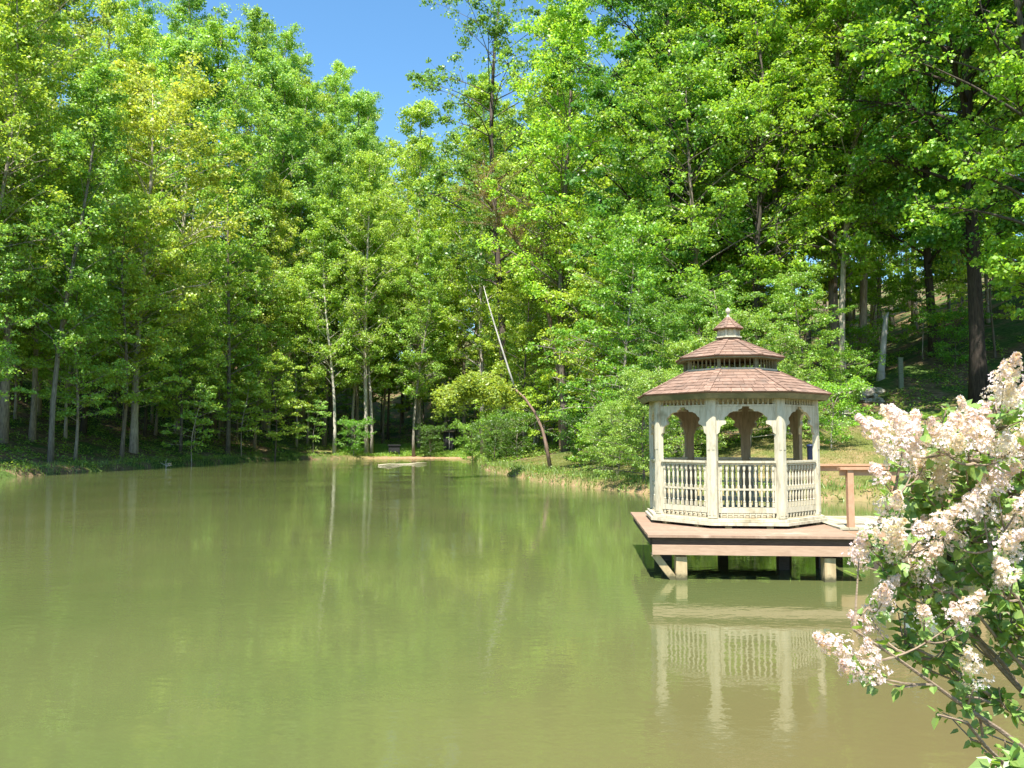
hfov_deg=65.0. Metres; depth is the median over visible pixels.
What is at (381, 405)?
forest tree
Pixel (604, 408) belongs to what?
shrub
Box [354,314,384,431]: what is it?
forest tree
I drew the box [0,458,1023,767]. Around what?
water
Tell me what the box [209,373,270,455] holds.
sapling
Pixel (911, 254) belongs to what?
understory tree
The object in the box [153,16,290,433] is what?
forest tree
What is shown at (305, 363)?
forest tree
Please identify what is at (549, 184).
forest tree
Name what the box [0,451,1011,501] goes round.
bank grass
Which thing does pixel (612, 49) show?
forest tree
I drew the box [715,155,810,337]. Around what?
forest tree
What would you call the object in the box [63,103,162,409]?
forest tree
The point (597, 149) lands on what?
forest tree
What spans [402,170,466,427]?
forest tree
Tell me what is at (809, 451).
waste bin
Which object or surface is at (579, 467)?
lawn grass
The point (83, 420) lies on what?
forest tree
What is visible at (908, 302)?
forest tree
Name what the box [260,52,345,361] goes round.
forest tree
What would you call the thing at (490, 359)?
understory tree
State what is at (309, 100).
forest tree
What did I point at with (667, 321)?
tree
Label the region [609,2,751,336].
forest tree
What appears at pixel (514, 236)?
tree
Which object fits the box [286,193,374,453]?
forest tree
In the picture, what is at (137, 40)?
forest tree
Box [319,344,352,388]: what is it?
understory tree
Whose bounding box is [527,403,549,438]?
understory tree
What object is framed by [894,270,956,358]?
sapling
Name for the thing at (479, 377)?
understory tree
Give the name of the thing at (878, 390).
rock
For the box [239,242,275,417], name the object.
forest tree
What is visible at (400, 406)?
understory tree
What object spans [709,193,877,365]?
understory tree
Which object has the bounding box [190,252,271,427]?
understory tree
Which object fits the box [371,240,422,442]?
forest tree
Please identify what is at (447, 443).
narrow shed
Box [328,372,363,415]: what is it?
understory tree
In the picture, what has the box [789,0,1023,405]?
maple tree
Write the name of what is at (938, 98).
forest tree
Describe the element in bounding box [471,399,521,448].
understory tree
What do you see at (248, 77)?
forest tree
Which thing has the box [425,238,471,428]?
forest tree
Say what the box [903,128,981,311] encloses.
understory tree
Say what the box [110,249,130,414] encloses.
forest tree
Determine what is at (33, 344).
forest tree
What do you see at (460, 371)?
forest tree
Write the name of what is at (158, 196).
forest tree
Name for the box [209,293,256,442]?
forest tree
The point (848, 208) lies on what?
forest tree
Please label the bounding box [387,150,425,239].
forest tree
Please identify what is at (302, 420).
understory tree
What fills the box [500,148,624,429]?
forest tree
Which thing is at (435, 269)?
forest tree
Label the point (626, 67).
forest tree
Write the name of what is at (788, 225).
forest tree
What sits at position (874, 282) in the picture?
understory tree
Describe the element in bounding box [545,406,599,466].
shrub
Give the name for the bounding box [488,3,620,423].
forest tree
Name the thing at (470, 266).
forest tree
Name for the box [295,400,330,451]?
understory tree
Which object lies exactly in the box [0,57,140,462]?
forest tree
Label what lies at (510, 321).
forest tree
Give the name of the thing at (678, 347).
shrub
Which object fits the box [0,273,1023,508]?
ground
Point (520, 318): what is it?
understory tree
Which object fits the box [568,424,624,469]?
shrub
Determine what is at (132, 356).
forest tree
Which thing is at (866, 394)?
rock
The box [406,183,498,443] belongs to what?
forest tree
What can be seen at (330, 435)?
forest tree
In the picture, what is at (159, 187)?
forest tree
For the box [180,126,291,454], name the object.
forest tree
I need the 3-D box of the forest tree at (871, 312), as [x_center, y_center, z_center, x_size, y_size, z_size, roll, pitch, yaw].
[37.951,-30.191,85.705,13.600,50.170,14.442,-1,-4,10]
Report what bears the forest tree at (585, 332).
on the ground at (1008, 331)
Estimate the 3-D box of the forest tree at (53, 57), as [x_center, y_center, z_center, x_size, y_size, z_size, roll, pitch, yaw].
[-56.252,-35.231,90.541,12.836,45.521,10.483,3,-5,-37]
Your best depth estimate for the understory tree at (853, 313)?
70.82 m
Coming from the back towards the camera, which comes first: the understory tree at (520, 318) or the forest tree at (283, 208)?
the forest tree at (283, 208)
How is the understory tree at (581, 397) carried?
on the ground at (1008, 331)
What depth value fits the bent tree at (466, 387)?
40.49 m
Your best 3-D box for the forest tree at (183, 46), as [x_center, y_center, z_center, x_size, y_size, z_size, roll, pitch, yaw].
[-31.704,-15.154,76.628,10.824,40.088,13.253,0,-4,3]
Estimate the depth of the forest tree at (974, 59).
38.42 m
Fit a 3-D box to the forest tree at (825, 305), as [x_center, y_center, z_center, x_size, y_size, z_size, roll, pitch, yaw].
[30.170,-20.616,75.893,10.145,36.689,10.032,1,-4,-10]
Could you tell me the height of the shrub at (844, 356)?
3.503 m
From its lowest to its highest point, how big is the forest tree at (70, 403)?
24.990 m
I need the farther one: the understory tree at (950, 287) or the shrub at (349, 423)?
the shrub at (349, 423)
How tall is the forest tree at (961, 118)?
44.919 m
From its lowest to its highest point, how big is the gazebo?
3.599 m
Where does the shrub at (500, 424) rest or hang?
on the ground at (1008, 331)
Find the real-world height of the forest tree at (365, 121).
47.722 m
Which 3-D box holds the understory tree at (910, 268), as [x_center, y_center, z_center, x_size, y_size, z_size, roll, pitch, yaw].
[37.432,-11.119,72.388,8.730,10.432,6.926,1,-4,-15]
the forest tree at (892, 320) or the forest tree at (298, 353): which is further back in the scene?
the forest tree at (298, 353)
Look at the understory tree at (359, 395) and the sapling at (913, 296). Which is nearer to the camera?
the sapling at (913, 296)
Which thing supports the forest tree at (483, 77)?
on the ground at (1008, 331)
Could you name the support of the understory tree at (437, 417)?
on the ground at (1008, 331)
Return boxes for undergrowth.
[0,335,1023,471]
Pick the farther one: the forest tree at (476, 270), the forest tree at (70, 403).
the forest tree at (476, 270)
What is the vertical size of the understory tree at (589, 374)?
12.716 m
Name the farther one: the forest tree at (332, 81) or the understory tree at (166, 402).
the forest tree at (332, 81)
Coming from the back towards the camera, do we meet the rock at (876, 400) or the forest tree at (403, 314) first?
the forest tree at (403, 314)
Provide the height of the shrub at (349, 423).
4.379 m
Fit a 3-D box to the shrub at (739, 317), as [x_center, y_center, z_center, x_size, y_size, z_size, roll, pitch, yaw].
[10.319,-0.036,35.316,6.156,6.433,5.035,-1,-4,19]
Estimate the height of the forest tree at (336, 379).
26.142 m
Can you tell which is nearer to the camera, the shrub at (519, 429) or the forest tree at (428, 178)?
the shrub at (519, 429)
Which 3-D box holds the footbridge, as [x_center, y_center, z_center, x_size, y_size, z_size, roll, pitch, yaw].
[9.078,2.669,13.185,8.435,2.648,1.900,0,-4,1]
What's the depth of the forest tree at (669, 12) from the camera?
56.51 m
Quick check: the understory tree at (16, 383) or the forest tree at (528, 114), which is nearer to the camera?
the understory tree at (16, 383)
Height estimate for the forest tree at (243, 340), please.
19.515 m
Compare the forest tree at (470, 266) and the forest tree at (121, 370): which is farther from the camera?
the forest tree at (470, 266)
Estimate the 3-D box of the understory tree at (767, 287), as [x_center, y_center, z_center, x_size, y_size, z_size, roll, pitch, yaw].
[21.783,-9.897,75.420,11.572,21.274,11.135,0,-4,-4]
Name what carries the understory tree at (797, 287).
on the ground at (1008, 331)
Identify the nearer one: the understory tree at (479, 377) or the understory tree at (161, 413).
the understory tree at (161, 413)
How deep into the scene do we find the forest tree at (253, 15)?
96.97 m
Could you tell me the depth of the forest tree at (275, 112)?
88.52 m
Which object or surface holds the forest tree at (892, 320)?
on the ground at (1008, 331)
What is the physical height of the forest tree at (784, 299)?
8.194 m
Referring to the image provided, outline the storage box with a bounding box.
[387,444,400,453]
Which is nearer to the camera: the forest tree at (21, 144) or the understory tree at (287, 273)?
the forest tree at (21, 144)
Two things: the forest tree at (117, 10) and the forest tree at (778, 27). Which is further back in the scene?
the forest tree at (117, 10)
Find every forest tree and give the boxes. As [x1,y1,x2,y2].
[0,0,89,320]
[0,0,129,442]
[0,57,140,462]
[0,68,83,296]
[0,89,66,387]
[0,117,160,441]
[0,206,50,425]
[1,0,95,174]
[1,27,71,188]
[1,69,75,130]
[2,0,127,415]
[14,2,61,172]
[14,23,69,111]
[19,295,56,386]
[22,51,254,453]
[26,246,81,417]
[35,49,162,433]
[52,162,128,404]
[62,0,154,358]
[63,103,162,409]
[101,0,174,117]
[103,33,201,410]
[104,17,169,241]
[104,296,153,393]
[107,191,182,437]
[107,283,142,421]
[109,60,182,346]
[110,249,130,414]
[119,31,242,432]
[125,99,194,398]
[129,136,200,221]
[140,230,181,423]
[148,0,244,229]
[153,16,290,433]
[154,247,197,421]
[166,23,199,166]
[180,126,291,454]
[189,63,261,371]
[194,272,246,439]
[207,3,305,383]
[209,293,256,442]
[218,147,319,393]
[223,46,319,430]
[226,254,265,424]
[231,349,313,460]
[232,170,312,438]
[235,25,283,244]
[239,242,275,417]
[241,68,319,421]
[249,22,327,380]
[252,81,351,426]
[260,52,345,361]
[277,127,381,446]
[284,268,333,445]
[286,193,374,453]
[288,254,322,411]
[291,75,355,407]
[299,243,376,439]
[304,73,362,271]
[306,191,414,436]
[311,94,345,342]
[315,87,401,417]
[315,149,419,453]
[321,59,359,187]
[321,210,397,445]
[328,208,408,453]
[332,91,404,279]
[341,217,412,432]
[342,112,392,225]
[346,140,414,403]
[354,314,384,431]
[362,142,397,378]
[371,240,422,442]
[373,229,471,447]
[373,232,416,439]
[375,97,462,440]
[375,304,397,431]
[382,130,452,410]
[385,205,423,423]
[386,228,462,456]
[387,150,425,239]
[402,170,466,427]
[405,0,599,456]
[405,294,434,435]
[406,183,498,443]
[414,299,451,439]
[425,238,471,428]
[434,76,532,453]
[434,181,505,422]
[437,304,457,425]
[437,343,510,432]
[444,66,503,305]
[444,274,478,431]
[460,170,494,371]
[460,190,515,351]
[475,0,632,451]
[484,95,572,443]
[486,118,534,426]
[486,160,550,445]
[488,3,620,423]
[494,96,534,181]
[499,81,599,443]
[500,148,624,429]
[515,141,659,407]
[519,214,713,451]
[543,148,594,437]
[547,90,732,431]
[569,100,660,430]
[579,84,608,144]
[581,29,826,439]
[589,26,675,357]
[600,55,646,146]
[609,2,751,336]
[641,1,744,281]
[653,0,863,363]
[658,2,761,272]
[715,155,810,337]
[730,11,788,336]
[731,13,866,362]
[738,0,881,383]
[753,260,875,424]
[768,0,932,394]
[774,0,955,378]
[775,0,928,370]
[802,11,870,347]
[844,81,933,327]
[865,0,947,332]
[873,152,1023,322]
[882,68,916,328]
[904,67,942,312]
[927,22,1023,147]
[939,15,989,285]
[949,0,1023,172]
[949,0,1023,289]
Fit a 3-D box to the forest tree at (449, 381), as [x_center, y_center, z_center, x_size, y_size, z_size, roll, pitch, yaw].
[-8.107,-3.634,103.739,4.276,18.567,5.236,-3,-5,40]
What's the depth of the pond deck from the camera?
11.37 m
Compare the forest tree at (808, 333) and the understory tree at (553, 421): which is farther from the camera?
the understory tree at (553, 421)
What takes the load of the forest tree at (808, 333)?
on the ground at (1008, 331)
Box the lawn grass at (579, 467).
[508,429,1021,491]
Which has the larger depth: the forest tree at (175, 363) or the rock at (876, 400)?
the forest tree at (175, 363)
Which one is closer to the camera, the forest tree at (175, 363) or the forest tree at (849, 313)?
the forest tree at (849, 313)
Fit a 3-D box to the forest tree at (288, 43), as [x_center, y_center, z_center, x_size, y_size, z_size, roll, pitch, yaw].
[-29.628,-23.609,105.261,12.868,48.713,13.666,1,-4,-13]
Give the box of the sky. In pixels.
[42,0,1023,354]
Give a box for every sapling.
[160,383,222,465]
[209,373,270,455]
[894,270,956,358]
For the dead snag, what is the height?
3.987 m
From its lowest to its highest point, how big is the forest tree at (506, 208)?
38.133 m
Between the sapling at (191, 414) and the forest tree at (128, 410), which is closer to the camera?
the sapling at (191, 414)
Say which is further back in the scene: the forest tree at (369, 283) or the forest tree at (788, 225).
the forest tree at (369, 283)
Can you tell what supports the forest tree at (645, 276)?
on the ground at (1008, 331)
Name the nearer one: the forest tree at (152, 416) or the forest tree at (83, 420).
the forest tree at (83, 420)
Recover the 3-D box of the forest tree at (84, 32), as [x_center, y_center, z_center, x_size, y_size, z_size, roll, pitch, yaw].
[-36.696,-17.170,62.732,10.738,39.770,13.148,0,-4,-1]
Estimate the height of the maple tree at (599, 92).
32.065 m
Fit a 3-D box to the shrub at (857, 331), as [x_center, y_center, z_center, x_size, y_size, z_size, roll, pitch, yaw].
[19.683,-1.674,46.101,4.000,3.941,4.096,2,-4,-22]
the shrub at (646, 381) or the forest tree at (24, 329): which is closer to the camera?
the shrub at (646, 381)
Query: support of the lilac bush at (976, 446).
on the ground at (1008, 331)
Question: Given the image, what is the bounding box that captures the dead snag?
[876,312,888,380]
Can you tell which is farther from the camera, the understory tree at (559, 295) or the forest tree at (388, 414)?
the forest tree at (388, 414)
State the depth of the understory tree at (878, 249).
58.88 m
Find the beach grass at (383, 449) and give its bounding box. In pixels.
[332,440,498,456]
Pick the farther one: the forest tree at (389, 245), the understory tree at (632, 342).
the forest tree at (389, 245)
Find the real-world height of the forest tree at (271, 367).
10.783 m
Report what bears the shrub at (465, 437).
on the ground at (1008, 331)
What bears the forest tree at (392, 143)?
on the ground at (1008, 331)
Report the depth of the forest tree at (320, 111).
131.43 m
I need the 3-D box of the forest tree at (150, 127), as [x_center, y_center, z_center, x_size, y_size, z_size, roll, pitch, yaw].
[-27.777,-9.880,59.909,16.900,30.775,18.569,3,-5,-34]
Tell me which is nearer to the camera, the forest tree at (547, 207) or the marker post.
the marker post
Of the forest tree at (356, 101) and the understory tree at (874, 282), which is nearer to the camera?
the understory tree at (874, 282)
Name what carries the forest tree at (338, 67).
on the ground at (1008, 331)
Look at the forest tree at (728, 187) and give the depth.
64.95 m
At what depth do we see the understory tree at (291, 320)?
82.56 m
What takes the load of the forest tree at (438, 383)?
on the ground at (1008, 331)
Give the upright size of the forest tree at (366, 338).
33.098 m
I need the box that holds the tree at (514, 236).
[451,140,560,450]
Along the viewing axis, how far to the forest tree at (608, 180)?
51.38 m
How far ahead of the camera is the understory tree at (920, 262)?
55.25 m
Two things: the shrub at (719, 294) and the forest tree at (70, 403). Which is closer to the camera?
the shrub at (719, 294)
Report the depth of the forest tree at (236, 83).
98.27 m
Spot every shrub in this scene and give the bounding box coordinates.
[333,415,376,454]
[413,422,450,456]
[446,418,493,460]
[468,416,517,461]
[473,412,526,456]
[489,407,545,457]
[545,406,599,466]
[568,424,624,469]
[577,400,648,475]
[580,366,696,489]
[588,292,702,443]
[620,336,728,456]
[625,279,795,447]
[677,305,819,445]
[756,329,837,433]
[802,372,877,447]
[810,320,892,379]
[820,341,887,404]
[911,301,992,367]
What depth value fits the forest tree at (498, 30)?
66.59 m
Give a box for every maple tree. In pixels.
[539,0,811,435]
[615,0,837,333]
[637,0,863,420]
[729,0,960,384]
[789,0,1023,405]
[803,0,1022,356]
[838,0,1023,320]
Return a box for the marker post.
[897,357,903,387]
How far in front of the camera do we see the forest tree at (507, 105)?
135.36 m
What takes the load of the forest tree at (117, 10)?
on the ground at (1008, 331)
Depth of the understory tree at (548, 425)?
76.22 m
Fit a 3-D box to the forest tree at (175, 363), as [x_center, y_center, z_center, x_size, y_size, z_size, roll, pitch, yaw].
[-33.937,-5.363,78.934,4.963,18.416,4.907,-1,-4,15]
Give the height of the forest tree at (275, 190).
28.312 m
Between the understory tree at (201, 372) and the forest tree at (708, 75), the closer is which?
the forest tree at (708, 75)
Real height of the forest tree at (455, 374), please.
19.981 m
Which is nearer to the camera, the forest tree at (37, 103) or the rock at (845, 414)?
the rock at (845, 414)
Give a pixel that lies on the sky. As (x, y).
(385, 40)
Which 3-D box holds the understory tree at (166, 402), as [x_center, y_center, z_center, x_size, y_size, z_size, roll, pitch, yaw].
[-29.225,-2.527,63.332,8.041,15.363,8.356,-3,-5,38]
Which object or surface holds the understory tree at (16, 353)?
on the ground at (1008, 331)
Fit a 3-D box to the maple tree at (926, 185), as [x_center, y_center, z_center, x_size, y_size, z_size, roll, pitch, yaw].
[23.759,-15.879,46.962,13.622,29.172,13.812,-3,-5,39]
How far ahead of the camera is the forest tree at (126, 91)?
85.25 m
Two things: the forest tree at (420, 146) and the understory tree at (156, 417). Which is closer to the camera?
the understory tree at (156, 417)
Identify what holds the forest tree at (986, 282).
on the ground at (1008, 331)
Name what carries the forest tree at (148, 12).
on the ground at (1008, 331)
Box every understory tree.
[0,130,63,359]
[0,220,47,401]
[0,238,64,419]
[15,246,146,460]
[26,227,133,438]
[53,179,197,459]
[80,241,151,418]
[97,255,192,415]
[120,242,207,435]
[128,237,246,453]
[149,343,245,448]
[164,353,250,442]
[170,275,208,391]
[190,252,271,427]
[213,252,307,448]
[255,277,338,446]
[273,381,322,434]
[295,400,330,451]
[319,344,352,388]
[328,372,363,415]
[337,377,387,406]
[361,338,429,433]
[422,389,466,428]
[449,346,494,413]
[468,305,536,420]
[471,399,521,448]
[474,261,578,454]
[485,295,556,449]
[506,320,554,444]
[508,368,577,451]
[520,376,587,443]
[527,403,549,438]
[534,193,665,445]
[534,351,601,426]
[561,241,663,446]
[565,195,705,428]
[571,323,595,406]
[584,234,685,432]
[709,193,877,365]
[726,244,800,337]
[768,245,812,365]
[806,139,901,346]
[822,118,932,348]
[822,263,917,367]
[837,153,916,333]
[881,245,955,290]
[887,134,1020,282]
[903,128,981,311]
[904,187,1005,322]
[905,196,1023,357]
[942,94,1023,293]
[944,109,1023,277]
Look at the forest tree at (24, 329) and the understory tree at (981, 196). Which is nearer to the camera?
the forest tree at (24, 329)
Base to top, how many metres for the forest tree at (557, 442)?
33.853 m
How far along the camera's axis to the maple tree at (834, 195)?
44.46 m
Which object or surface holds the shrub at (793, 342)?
on the ground at (1008, 331)
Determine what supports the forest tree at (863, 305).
on the ground at (1008, 331)
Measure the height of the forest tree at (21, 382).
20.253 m
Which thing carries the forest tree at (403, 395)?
on the ground at (1008, 331)
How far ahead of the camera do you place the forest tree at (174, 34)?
128.67 m
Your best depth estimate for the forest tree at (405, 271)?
90.72 m
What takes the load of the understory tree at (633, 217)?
on the ground at (1008, 331)
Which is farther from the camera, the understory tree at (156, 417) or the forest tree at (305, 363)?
the forest tree at (305, 363)
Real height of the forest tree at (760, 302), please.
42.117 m
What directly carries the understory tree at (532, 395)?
on the ground at (1008, 331)
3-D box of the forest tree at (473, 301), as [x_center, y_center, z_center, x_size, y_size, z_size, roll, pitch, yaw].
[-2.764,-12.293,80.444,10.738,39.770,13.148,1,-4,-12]
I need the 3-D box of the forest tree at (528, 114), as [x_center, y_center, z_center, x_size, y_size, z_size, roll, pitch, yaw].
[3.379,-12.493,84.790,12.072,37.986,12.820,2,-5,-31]
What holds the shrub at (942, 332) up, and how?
on the ground at (1008, 331)
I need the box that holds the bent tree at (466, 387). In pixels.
[430,286,551,469]
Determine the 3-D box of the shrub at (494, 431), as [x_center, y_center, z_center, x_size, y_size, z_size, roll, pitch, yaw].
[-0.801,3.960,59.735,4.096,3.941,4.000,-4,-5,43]
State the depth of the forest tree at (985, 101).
63.05 m
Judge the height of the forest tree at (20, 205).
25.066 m
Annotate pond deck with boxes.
[630,512,863,581]
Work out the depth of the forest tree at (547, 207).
62.02 m
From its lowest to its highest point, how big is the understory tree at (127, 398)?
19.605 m
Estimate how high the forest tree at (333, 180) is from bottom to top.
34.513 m
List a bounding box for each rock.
[840,408,860,416]
[842,391,873,399]
[861,386,884,393]
[864,397,884,403]
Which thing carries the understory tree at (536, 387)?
on the ground at (1008, 331)
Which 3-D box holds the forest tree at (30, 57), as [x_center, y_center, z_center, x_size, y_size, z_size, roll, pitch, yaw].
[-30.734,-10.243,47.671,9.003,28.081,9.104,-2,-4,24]
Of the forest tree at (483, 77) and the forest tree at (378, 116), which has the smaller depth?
the forest tree at (483, 77)
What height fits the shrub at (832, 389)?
3.284 m
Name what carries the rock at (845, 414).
on the ground at (1008, 331)
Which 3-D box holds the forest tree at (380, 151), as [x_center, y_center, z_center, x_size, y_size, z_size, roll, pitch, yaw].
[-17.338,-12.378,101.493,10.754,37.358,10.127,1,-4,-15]
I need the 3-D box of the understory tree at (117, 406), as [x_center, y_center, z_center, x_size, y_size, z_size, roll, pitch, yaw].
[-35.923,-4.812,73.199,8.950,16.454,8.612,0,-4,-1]
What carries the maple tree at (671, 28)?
on the ground at (1008, 331)
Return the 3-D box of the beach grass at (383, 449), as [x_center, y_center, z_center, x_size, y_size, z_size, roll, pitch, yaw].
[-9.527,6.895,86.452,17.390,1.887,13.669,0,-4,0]
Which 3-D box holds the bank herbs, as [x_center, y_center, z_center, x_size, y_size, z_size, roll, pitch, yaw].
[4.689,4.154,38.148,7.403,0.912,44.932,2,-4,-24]
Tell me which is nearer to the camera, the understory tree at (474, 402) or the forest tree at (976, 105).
the forest tree at (976, 105)
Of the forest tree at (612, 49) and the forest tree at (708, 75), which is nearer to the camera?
the forest tree at (708, 75)
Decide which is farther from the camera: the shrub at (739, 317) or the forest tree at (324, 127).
the forest tree at (324, 127)
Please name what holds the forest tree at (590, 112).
on the ground at (1008, 331)
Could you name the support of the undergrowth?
on the ground at (1008, 331)
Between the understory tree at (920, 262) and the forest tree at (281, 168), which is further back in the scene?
the forest tree at (281, 168)
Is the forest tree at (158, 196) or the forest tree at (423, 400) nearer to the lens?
the forest tree at (158, 196)
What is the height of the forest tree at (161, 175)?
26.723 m
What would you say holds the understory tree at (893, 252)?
on the ground at (1008, 331)
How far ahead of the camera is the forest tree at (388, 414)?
98.06 m
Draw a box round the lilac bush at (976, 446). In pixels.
[812,351,1023,767]
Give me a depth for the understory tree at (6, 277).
42.91 m
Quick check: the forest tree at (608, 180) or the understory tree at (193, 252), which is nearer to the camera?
the forest tree at (608, 180)
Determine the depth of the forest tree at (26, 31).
69.99 m
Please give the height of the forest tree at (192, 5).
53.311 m
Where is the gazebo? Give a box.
[637,308,831,528]
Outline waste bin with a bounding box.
[806,444,812,459]
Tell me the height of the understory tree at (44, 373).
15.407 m
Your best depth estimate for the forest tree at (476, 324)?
102.79 m
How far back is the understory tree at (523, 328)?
63.66 m
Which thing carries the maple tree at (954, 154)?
on the ground at (1008, 331)
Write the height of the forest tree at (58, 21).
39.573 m
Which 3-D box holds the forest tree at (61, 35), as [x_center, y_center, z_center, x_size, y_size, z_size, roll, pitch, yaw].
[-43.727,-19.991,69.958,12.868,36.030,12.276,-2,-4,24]
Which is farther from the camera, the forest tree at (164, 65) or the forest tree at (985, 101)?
the forest tree at (164, 65)
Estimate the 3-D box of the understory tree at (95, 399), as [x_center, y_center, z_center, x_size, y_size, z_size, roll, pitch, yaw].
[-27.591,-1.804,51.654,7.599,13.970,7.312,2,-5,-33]
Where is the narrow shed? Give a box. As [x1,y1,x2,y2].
[441,429,456,449]
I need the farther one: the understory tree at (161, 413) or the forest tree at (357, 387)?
the forest tree at (357, 387)
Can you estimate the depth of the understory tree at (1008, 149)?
49.13 m
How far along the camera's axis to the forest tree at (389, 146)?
132.80 m
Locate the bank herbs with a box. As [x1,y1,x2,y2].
[479,456,1013,498]
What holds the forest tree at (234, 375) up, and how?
on the ground at (1008, 331)
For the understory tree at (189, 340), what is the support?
on the ground at (1008, 331)
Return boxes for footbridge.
[789,464,1011,568]
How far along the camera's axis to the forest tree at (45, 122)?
54.72 m
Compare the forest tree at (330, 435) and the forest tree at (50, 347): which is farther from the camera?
the forest tree at (330, 435)
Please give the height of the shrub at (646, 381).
4.787 m
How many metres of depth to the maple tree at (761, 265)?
42.98 m
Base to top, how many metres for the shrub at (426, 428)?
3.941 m
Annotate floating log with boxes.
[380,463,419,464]
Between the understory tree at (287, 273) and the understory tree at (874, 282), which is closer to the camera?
the understory tree at (874, 282)

